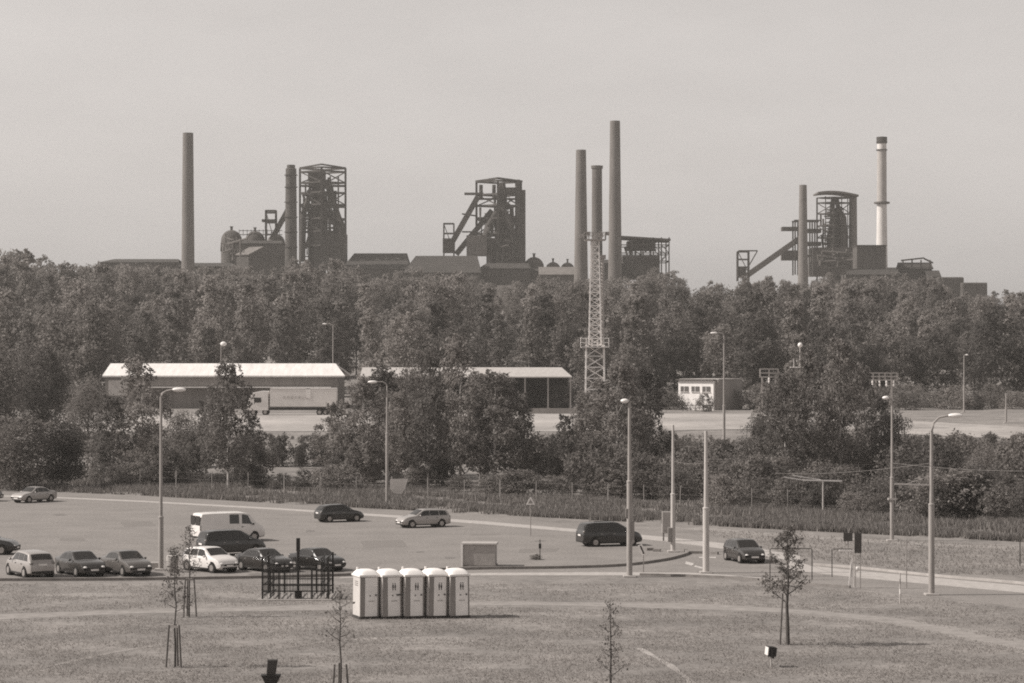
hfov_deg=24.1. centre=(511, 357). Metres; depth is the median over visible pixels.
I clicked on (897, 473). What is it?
shrub
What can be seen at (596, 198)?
chimney
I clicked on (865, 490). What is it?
shrub
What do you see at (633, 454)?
shrub
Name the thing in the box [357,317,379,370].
forest tree
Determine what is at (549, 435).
shrub
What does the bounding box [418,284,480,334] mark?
forest tree
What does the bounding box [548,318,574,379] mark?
forest tree
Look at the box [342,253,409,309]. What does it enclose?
works hall
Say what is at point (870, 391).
shrub
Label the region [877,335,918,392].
forest tree
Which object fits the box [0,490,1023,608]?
car park
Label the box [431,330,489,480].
birch tree
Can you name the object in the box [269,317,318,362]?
forest tree
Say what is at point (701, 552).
kerb
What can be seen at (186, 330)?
forest tree
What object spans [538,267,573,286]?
works hall
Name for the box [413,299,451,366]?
forest tree
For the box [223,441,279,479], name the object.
shrub
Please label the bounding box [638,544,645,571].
keep left sign
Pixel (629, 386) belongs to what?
broadleaf tree
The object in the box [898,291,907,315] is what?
forest tree
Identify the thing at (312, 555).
parked car
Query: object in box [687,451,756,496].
shrub
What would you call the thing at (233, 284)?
forest tree
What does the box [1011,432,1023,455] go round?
shrub
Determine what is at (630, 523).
lamp post
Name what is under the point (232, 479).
shrub
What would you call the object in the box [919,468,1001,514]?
shrub
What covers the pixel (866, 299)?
forest tree
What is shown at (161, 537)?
lamp post
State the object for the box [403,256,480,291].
works hall
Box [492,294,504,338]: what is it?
forest tree
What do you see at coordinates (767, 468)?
shrub
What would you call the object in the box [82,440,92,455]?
shrub
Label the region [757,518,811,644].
young tree
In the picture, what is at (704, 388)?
window
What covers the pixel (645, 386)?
birch tree
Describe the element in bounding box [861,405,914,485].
broadleaf tree
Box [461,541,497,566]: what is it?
concrete kiosk
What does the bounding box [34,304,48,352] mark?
forest tree
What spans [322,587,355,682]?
young tree
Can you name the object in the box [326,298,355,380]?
forest tree
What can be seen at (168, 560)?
litter bin
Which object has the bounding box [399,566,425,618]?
portable toilet
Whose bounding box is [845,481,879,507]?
shrub
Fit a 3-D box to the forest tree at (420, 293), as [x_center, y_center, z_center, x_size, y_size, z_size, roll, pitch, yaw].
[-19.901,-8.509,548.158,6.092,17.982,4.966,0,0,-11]
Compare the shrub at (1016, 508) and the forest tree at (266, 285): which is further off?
the forest tree at (266, 285)
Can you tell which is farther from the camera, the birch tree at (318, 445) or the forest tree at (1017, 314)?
the forest tree at (1017, 314)
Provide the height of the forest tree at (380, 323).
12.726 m
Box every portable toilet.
[351,567,379,618]
[377,567,402,618]
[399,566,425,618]
[422,566,447,618]
[445,566,469,617]
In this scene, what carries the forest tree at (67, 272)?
on the ground at (924, 415)
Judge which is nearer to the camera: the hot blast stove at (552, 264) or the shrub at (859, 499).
the shrub at (859, 499)
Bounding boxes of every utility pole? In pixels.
[667,425,678,551]
[699,431,712,572]
[1003,393,1008,422]
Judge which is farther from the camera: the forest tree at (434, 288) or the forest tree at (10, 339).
the forest tree at (434, 288)
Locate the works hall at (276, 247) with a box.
[234,241,285,279]
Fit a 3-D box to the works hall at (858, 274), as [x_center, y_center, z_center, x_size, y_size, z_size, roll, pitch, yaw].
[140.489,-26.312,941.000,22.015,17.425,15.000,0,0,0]
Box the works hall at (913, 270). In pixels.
[896,257,932,286]
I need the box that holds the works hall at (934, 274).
[925,270,940,283]
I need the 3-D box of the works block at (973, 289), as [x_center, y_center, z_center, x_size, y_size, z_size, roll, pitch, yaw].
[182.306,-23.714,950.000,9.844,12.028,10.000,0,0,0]
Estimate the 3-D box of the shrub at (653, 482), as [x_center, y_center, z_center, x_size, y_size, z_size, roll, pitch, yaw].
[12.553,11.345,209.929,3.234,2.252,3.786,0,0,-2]
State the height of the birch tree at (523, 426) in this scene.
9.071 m
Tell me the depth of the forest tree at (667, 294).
545.76 m
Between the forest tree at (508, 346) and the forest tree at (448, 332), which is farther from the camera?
the forest tree at (508, 346)
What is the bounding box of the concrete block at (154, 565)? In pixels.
[151,562,157,568]
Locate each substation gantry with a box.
[758,369,778,413]
[855,373,897,418]
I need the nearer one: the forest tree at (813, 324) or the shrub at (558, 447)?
the shrub at (558, 447)
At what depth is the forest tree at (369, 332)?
449.48 m
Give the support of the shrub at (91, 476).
on the ground at (924, 415)
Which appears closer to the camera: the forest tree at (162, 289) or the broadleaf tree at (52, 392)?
the broadleaf tree at (52, 392)
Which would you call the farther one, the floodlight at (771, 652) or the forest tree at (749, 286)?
the forest tree at (749, 286)
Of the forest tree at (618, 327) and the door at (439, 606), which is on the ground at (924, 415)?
the forest tree at (618, 327)
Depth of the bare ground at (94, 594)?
124.79 m
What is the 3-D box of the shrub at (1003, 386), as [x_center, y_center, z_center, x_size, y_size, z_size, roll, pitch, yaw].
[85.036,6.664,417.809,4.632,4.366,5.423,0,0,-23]
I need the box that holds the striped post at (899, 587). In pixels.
[899,573,900,602]
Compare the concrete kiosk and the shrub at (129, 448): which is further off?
the shrub at (129, 448)
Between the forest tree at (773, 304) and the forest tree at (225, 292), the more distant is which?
the forest tree at (225, 292)
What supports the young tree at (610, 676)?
on the ground at (924, 415)
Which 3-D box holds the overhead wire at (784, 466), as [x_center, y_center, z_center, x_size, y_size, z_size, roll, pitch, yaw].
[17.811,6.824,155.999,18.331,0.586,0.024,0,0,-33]
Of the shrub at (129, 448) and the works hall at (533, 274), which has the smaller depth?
the shrub at (129, 448)
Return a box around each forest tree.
[0,254,27,313]
[0,266,20,310]
[0,272,57,313]
[0,287,21,349]
[0,289,39,379]
[0,305,35,376]
[10,248,40,318]
[13,312,37,381]
[19,302,80,389]
[32,271,61,328]
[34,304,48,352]
[37,307,78,379]
[43,268,91,317]
[48,307,129,393]
[51,275,82,310]
[53,275,96,321]
[62,290,84,360]
[70,281,90,317]
[70,299,109,390]
[75,301,133,362]
[84,270,129,321]
[88,260,116,304]
[88,276,100,300]
[97,296,127,362]
[108,302,149,362]
[114,264,157,324]
[116,308,167,362]
[119,292,149,323]
[123,310,160,362]
[126,331,148,362]
[133,292,170,361]
[144,279,159,298]
[149,282,196,327]
[154,283,196,362]
[156,267,198,362]
[159,305,194,356]
[163,280,175,303]
[178,314,236,362]
[181,278,220,358]
[190,283,234,336]
[191,280,244,360]
[194,274,221,355]
[196,326,221,362]
[208,273,221,325]
[222,282,239,349]
[225,274,253,331]
[226,278,263,362]
[228,280,265,362]
[232,295,274,362]
[237,329,267,362]
[256,275,279,359]
[259,281,277,335]
[266,267,313,362]
[266,304,296,362]
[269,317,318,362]
[270,317,305,362]
[274,268,295,308]
[289,299,312,346]
[294,259,317,333]
[296,270,317,337]
[304,296,351,362]
[305,274,367,344]
[306,322,347,382]
[310,271,362,319]
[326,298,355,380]
[341,308,375,375]
[353,281,373,344]
[354,311,389,366]
[356,279,394,336]
[356,305,384,380]
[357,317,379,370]
[373,311,432,366]
[376,293,402,339]
[377,298,432,366]
[381,278,410,326]
[381,308,410,362]
[391,278,435,336]
[402,284,418,349]
[409,275,462,358]
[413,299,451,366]
[415,282,429,325]
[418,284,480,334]
[426,323,486,366]
[445,300,468,345]
[449,270,475,339]
[462,321,505,366]
[468,283,502,331]
[469,289,498,366]
[473,301,494,336]
[474,283,500,365]
[487,310,508,366]
[488,325,528,366]
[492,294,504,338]
[501,290,523,327]
[501,336,549,366]
[505,287,536,339]
[511,305,555,366]
[516,292,565,366]
[518,282,545,347]
[532,275,569,317]
[540,289,556,344]
[547,292,574,360]
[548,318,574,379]
[553,324,608,389]
[555,283,588,337]
[563,289,612,364]
[563,327,615,388]
[567,280,588,324]
[586,289,613,356]
[590,293,618,380]
[604,285,619,311]
[604,288,622,316]
[606,294,651,368]
[608,344,652,391]
[610,309,641,355]
[612,314,650,387]
[618,292,672,384]
[620,272,674,318]
[627,279,640,309]
[639,279,660,336]
[644,309,673,364]
[644,334,701,394]
[649,295,678,385]
[660,290,674,324]
[663,301,691,371]
[666,283,691,324]
[668,311,691,358]
[671,304,720,377]
[685,288,731,368]
[687,295,704,342]
[689,308,722,362]
[697,323,743,379]
[707,314,755,379]
[717,295,736,321]
[719,285,765,322]
[721,295,757,355]
[729,288,783,394]
[730,311,766,342]
[731,281,762,312]
[739,327,793,394]
[758,281,779,321]
[758,285,775,313]
[758,310,783,349]
[760,290,781,383]
[771,298,813,376]
[774,283,804,335]
[775,282,801,309]
[775,302,796,359]
[782,331,813,383]
[785,297,831,361]
[799,287,819,318]
[805,318,827,387]
[807,283,834,358]
[810,321,865,385]
[813,281,834,317]
[820,314,855,385]
[825,310,863,348]
[826,278,864,339]
[836,282,870,386]
[852,317,919,387]
[852,342,895,395]
[855,284,884,357]
[859,287,875,336]
[861,297,879,335]
[869,277,888,324]
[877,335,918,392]
[880,290,905,336]
[883,305,938,365]
[887,298,932,375]
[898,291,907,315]
[905,309,922,383]
[907,330,966,393]
[908,275,935,314]
[908,291,921,311]
[912,313,938,391]
[924,283,951,321]
[924,285,945,346]
[929,300,955,355]
[934,298,968,368]
[939,318,972,388]
[945,296,972,331]
[953,331,994,394]
[962,294,999,358]
[962,303,1023,396]
[973,330,1011,383]
[997,343,1023,391]
[1001,294,1019,343]
[1006,301,1023,343]
[1006,303,1023,382]
[1007,332,1023,393]
[1011,300,1023,337]
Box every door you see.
[365,577,377,616]
[387,577,400,616]
[410,577,422,615]
[433,577,445,615]
[455,576,467,615]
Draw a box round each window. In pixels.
[681,386,688,391]
[691,386,698,391]
[702,386,709,391]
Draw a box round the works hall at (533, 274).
[530,269,538,285]
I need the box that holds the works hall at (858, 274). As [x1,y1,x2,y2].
[840,269,900,290]
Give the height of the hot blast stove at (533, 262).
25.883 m
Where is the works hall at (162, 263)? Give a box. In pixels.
[99,259,180,281]
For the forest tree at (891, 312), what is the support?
on the ground at (924, 415)
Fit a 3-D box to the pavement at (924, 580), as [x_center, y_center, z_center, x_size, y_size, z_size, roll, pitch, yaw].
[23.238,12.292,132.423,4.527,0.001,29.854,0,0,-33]
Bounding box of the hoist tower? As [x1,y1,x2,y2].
[736,250,757,280]
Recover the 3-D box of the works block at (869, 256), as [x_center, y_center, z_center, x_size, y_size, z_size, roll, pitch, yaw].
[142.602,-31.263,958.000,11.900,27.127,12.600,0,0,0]
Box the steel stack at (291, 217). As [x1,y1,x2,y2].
[284,165,297,265]
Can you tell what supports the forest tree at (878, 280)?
on the ground at (924, 415)
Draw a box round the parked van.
[190,511,264,538]
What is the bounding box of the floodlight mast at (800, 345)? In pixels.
[790,343,806,392]
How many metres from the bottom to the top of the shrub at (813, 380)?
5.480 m
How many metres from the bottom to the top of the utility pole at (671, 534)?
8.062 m
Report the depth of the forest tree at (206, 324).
462.99 m
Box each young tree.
[156,545,195,667]
[178,524,207,617]
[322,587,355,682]
[596,599,630,682]
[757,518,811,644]
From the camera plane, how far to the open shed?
402.87 m
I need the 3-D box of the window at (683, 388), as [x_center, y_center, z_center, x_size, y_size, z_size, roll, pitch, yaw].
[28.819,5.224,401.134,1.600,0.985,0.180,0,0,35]
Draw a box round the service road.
[61,414,1023,438]
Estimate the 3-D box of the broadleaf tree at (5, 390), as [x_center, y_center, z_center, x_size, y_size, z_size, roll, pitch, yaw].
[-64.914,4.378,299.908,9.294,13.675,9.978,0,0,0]
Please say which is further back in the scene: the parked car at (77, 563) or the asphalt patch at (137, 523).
the asphalt patch at (137, 523)
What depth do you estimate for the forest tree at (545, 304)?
485.40 m
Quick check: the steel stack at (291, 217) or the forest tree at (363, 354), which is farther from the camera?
the steel stack at (291, 217)
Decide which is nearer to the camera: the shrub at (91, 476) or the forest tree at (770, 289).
the shrub at (91, 476)
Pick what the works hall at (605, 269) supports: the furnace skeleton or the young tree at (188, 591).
the furnace skeleton
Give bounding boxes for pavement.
[4,495,799,561]
[340,572,789,580]
[785,561,1023,592]
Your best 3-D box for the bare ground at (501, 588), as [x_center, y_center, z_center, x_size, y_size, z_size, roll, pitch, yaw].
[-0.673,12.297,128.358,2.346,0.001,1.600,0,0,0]
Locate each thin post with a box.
[906,539,906,587]
[1018,528,1022,565]
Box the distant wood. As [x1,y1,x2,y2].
[0,248,1023,324]
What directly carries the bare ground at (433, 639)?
on the ground at (924, 415)
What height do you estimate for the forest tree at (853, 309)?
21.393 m
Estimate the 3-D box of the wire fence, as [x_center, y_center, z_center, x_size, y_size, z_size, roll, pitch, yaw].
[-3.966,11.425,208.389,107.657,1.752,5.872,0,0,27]
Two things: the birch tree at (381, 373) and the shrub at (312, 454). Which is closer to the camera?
the birch tree at (381, 373)
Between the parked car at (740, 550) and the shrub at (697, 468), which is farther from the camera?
the shrub at (697, 468)
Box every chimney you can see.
[181,133,194,274]
[574,150,587,282]
[591,165,602,288]
[608,121,621,284]
[798,185,807,297]
[874,137,889,268]
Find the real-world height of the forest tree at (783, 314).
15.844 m
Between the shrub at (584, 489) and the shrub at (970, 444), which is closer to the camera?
the shrub at (584, 489)
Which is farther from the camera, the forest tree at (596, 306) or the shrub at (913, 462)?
the forest tree at (596, 306)
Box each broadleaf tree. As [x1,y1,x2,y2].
[0,339,28,438]
[0,413,63,490]
[2,344,78,438]
[34,415,98,484]
[52,376,114,446]
[159,406,198,465]
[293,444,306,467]
[384,357,435,475]
[607,378,662,451]
[654,428,682,456]
[735,412,778,458]
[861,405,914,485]
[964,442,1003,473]
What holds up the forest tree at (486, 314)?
on the ground at (924, 415)
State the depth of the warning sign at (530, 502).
165.82 m
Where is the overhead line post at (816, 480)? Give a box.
[784,475,841,508]
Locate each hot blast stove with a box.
[221,226,241,263]
[245,227,264,240]
[267,235,284,266]
[526,253,543,268]
[546,258,559,266]
[561,259,573,266]
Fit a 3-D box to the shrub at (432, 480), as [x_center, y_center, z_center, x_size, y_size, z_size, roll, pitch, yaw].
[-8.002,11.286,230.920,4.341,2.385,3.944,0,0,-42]
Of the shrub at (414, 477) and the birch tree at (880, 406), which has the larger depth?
the birch tree at (880, 406)
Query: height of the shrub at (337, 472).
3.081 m
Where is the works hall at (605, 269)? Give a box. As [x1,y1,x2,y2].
[596,260,622,290]
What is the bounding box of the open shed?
[360,367,571,409]
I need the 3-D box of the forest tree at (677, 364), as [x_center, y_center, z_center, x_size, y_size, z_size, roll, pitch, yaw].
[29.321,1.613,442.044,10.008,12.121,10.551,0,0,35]
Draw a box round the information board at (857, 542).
[854,533,861,588]
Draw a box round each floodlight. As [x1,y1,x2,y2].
[261,659,280,682]
[765,646,776,666]
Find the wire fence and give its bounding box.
[8,468,1003,510]
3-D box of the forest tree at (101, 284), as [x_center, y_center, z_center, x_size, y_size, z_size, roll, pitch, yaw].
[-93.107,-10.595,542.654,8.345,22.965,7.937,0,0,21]
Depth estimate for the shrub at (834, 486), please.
191.76 m
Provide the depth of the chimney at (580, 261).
878.16 m
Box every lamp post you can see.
[154,387,185,569]
[323,323,333,362]
[368,380,388,502]
[621,399,635,577]
[711,332,725,441]
[882,396,897,540]
[895,413,962,595]
[961,354,967,412]
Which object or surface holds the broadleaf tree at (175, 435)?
on the ground at (924, 415)
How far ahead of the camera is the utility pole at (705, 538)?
137.19 m
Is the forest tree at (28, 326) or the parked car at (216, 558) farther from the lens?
the forest tree at (28, 326)
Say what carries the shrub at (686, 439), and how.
on the ground at (924, 415)
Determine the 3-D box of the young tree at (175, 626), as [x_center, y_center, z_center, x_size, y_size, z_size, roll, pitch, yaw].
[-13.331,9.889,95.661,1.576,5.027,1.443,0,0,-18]
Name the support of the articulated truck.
on the service road
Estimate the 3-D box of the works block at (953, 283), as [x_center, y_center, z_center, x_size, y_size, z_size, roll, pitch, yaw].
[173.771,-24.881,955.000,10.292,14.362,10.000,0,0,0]
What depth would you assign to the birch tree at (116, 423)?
235.51 m
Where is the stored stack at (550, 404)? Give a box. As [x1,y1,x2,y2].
[543,401,563,407]
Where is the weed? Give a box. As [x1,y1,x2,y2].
[528,554,541,559]
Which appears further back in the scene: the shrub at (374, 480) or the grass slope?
the grass slope
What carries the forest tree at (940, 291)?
on the ground at (924, 415)
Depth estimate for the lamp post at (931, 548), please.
124.46 m
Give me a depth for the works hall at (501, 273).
975.00 m
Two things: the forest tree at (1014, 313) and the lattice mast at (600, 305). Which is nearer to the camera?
the lattice mast at (600, 305)
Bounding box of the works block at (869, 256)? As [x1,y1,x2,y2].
[852,245,886,268]
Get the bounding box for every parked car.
[0,536,20,554]
[6,549,54,577]
[11,486,56,502]
[55,550,105,576]
[100,550,151,575]
[181,546,238,572]
[196,529,265,552]
[235,548,292,572]
[288,547,345,571]
[314,504,363,522]
[395,508,450,527]
[576,520,641,546]
[723,538,764,562]
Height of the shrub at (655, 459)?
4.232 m
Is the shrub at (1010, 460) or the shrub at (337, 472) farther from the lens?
the shrub at (337, 472)
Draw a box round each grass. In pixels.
[0,465,1023,541]
[700,528,1023,574]
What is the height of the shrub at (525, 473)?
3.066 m
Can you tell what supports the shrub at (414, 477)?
on the ground at (924, 415)
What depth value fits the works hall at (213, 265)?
951.44 m
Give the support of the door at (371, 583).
in the portable toilet at (366, 592)
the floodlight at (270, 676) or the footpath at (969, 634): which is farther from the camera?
the footpath at (969, 634)
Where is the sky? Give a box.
[0,0,1023,309]
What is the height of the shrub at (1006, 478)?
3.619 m
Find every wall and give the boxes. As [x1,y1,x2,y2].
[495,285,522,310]
[530,408,576,413]
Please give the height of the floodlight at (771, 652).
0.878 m
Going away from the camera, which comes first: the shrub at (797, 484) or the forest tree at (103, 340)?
the shrub at (797, 484)
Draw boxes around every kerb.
[0,548,689,580]
[640,573,850,587]
[690,551,718,554]
[813,563,1023,584]
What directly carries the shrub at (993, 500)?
on the ground at (924, 415)
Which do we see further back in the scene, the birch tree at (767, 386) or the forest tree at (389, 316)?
the forest tree at (389, 316)
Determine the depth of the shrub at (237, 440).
265.19 m
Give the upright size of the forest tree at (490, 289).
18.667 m
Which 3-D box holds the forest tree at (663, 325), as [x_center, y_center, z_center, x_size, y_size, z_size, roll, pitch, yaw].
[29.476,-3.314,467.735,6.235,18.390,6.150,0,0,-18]
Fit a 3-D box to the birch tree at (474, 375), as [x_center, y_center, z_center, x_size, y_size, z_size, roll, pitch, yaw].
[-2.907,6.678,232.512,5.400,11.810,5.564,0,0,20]
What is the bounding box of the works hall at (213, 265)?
[177,263,235,278]
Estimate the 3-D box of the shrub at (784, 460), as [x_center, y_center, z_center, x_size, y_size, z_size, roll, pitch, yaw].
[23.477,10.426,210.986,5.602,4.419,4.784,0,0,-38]
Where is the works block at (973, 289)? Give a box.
[960,283,986,298]
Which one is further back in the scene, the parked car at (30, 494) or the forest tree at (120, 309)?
the forest tree at (120, 309)
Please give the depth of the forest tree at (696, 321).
461.12 m
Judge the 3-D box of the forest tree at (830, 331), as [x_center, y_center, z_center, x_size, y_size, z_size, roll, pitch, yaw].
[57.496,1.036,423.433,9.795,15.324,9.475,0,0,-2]
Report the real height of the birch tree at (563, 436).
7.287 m
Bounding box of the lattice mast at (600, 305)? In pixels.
[580,232,609,426]
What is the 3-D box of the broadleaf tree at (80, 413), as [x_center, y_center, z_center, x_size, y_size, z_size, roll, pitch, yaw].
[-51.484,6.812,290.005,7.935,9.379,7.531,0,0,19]
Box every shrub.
[82,432,132,472]
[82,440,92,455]
[83,472,107,481]
[93,393,108,407]
[97,459,158,484]
[104,456,140,483]
[117,432,157,461]
[130,434,188,483]
[130,457,186,485]
[158,450,191,482]
[171,430,213,476]
[203,473,225,483]
[219,432,250,464]
[220,465,249,484]
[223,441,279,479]
[240,465,274,487]
[258,432,285,460]
[263,432,296,466]
[271,473,293,482]
[286,469,315,489]
[294,432,336,466]
[296,435,303,442]
[303,467,334,482]
[304,459,371,490]
[321,457,347,481]
[324,449,354,477]
[341,434,385,482]
[346,434,406,477]
[363,471,384,483]
[382,471,404,485]
[401,467,429,488]
[404,454,431,484]
[410,466,444,485]
[429,451,461,486]
[441,475,475,491]
[468,473,509,494]
[488,465,553,495]
[491,467,535,493]
[506,431,551,485]
[527,435,558,475]
[535,433,556,460]
[537,471,575,494]
[542,382,592,407]
[543,445,585,487]
[546,432,583,475]
[555,429,636,497]
[555,474,579,491]
[569,383,592,406]
[580,475,605,495]
[589,466,640,498]
[599,443,649,492]
[608,451,674,499]
[637,385,675,408]
[639,475,670,497]
[640,451,668,479]
[647,466,703,501]
[648,454,685,475]
[656,450,697,473]
[658,392,687,409]
[663,465,700,497]
[664,440,748,482]
[675,475,696,499]
[676,433,696,455]
[684,458,709,488]
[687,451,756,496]
[688,457,737,495]
[689,433,721,448]
[692,392,717,411]
[695,435,744,457]
[698,469,752,507]
[709,447,750,480]
[714,439,741,458]
[722,449,781,496]
[725,479,760,503]
[733,383,777,409]
[739,480,757,500]
[740,456,795,500]
[749,475,789,504]
[750,438,794,465]
[759,452,806,486]
[764,483,803,505]
[765,466,822,507]
[787,459,807,473]
[790,451,846,481]
[800,468,845,509]
[804,484,827,506]
[808,377,822,399]
[811,463,840,484]
[814,463,868,494]
[818,465,886,507]
[823,439,870,478]
[825,482,851,505]
[829,439,889,483]
[835,491,875,512]
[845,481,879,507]
[849,438,923,484]
[849,482,889,508]
[859,494,899,513]
[862,382,888,405]
[869,434,948,481]
[870,381,917,407]
[871,463,925,502]
[872,478,915,510]
[882,390,931,409]
[885,463,945,490]
[886,469,918,502]
[889,462,1014,519]
[897,471,942,513]
[898,454,933,498]
[899,381,935,405]
[904,481,966,518]
[908,433,927,443]
[911,433,943,447]
[918,430,976,472]
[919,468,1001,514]
[920,389,959,408]
[923,428,978,464]
[924,451,958,473]
[927,381,977,408]
[937,467,1022,518]
[938,433,977,457]
[944,434,981,456]
[951,456,991,471]
[952,394,979,409]
[957,458,1021,483]
[959,470,1002,513]
[970,437,996,452]
[971,394,987,409]
[972,383,1008,408]
[975,433,998,446]
[975,485,1019,517]
[979,431,1006,450]
[986,384,1012,404]
[990,448,1023,482]
[993,471,1023,512]
[994,431,1023,475]
[998,391,1023,408]
[1007,495,1023,517]
[1010,495,1023,519]
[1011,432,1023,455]
[1012,478,1023,491]
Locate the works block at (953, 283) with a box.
[936,277,963,298]
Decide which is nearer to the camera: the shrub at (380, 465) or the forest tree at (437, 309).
the shrub at (380, 465)
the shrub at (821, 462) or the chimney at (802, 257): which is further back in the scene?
the chimney at (802, 257)
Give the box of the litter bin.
[166,553,178,571]
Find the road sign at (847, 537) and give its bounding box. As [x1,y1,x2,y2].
[843,533,852,559]
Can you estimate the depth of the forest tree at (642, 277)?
648.05 m
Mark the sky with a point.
(723, 108)
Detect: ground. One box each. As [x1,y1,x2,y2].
[0,311,1023,682]
[34,593,139,596]
[351,636,485,643]
[479,587,520,588]
[504,612,575,615]
[547,589,577,590]
[629,591,648,592]
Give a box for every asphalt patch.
[60,538,84,540]
[120,521,155,526]
[360,540,407,547]
[758,566,794,572]
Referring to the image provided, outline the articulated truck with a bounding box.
[247,388,337,414]
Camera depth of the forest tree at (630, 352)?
428.91 m
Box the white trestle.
[839,550,858,586]
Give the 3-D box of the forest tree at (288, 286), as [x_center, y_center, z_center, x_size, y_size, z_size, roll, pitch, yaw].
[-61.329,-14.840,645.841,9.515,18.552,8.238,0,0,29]
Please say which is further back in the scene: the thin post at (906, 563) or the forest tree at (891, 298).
the forest tree at (891, 298)
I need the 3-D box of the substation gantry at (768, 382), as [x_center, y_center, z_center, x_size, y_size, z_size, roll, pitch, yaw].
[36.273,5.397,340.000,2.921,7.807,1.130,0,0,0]
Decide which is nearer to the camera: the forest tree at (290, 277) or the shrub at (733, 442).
the shrub at (733, 442)
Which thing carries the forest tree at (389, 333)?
on the ground at (924, 415)
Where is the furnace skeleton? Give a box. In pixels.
[621,236,670,280]
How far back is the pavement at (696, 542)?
177.18 m
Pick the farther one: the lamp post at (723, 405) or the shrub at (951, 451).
the lamp post at (723, 405)
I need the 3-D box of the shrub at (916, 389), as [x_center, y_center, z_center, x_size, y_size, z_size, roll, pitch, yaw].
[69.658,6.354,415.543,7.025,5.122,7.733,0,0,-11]
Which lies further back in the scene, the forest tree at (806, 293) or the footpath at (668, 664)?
the forest tree at (806, 293)
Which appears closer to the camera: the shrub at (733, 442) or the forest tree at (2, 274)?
the shrub at (733, 442)
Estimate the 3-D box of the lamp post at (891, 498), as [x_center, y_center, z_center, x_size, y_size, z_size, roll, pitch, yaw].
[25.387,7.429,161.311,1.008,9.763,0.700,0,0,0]
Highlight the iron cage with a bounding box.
[257,538,337,600]
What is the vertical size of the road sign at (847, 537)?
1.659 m
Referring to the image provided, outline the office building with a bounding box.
[676,378,741,409]
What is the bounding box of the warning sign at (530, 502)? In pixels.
[526,497,534,535]
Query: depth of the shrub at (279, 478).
232.80 m
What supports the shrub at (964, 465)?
on the ground at (924, 415)
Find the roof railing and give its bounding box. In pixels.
[239,230,281,235]
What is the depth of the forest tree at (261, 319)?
458.24 m
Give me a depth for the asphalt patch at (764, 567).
140.16 m
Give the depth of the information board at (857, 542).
127.76 m
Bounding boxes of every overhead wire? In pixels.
[677,462,886,466]
[782,463,928,473]
[895,463,996,470]
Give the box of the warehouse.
[102,363,351,408]
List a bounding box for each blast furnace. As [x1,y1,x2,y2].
[262,164,346,272]
[443,177,525,262]
[746,191,858,284]
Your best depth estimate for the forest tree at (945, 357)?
437.47 m
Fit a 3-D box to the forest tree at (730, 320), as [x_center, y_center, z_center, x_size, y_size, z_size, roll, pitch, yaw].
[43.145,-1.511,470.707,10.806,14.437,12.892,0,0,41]
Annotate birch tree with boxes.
[88,394,138,474]
[113,353,173,471]
[183,400,230,475]
[194,358,264,484]
[237,414,270,478]
[307,400,355,467]
[321,374,389,484]
[342,361,404,478]
[373,388,422,478]
[398,342,456,487]
[422,369,464,463]
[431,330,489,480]
[452,366,503,478]
[454,369,524,476]
[473,375,533,472]
[489,394,538,466]
[544,413,582,478]
[561,387,604,475]
[571,378,636,463]
[580,355,656,471]
[611,364,677,457]
[746,382,793,452]
[748,368,827,471]
[770,370,818,472]
[784,346,838,474]
[808,332,873,471]
[831,362,880,452]
[860,394,894,444]
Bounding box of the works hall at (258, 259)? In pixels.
[220,234,277,277]
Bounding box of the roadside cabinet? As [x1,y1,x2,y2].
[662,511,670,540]
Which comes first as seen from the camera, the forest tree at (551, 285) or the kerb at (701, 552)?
the kerb at (701, 552)
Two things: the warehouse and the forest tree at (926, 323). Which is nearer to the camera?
the warehouse
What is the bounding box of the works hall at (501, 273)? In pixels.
[480,263,530,290]
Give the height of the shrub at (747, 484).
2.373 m
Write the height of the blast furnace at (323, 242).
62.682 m
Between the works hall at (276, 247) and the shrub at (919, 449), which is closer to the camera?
the shrub at (919, 449)
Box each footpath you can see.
[0,602,1023,653]
[17,644,165,671]
[635,648,695,682]
[680,527,1023,549]
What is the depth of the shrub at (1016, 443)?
232.00 m
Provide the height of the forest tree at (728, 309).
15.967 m
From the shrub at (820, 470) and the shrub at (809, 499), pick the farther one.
the shrub at (820, 470)
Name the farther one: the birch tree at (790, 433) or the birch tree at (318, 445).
the birch tree at (318, 445)
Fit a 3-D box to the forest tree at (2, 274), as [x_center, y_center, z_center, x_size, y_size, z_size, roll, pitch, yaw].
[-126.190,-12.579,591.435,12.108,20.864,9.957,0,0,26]
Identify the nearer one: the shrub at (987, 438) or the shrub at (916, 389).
the shrub at (987, 438)
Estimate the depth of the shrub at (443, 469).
229.18 m
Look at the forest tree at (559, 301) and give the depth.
521.02 m
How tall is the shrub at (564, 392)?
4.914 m
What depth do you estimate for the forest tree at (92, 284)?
638.30 m
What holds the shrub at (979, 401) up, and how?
on the ground at (924, 415)
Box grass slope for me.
[641,440,1004,453]
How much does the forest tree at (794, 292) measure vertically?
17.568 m
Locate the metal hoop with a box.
[769,548,812,579]
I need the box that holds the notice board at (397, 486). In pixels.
[390,479,407,502]
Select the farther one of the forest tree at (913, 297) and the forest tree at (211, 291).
the forest tree at (913, 297)

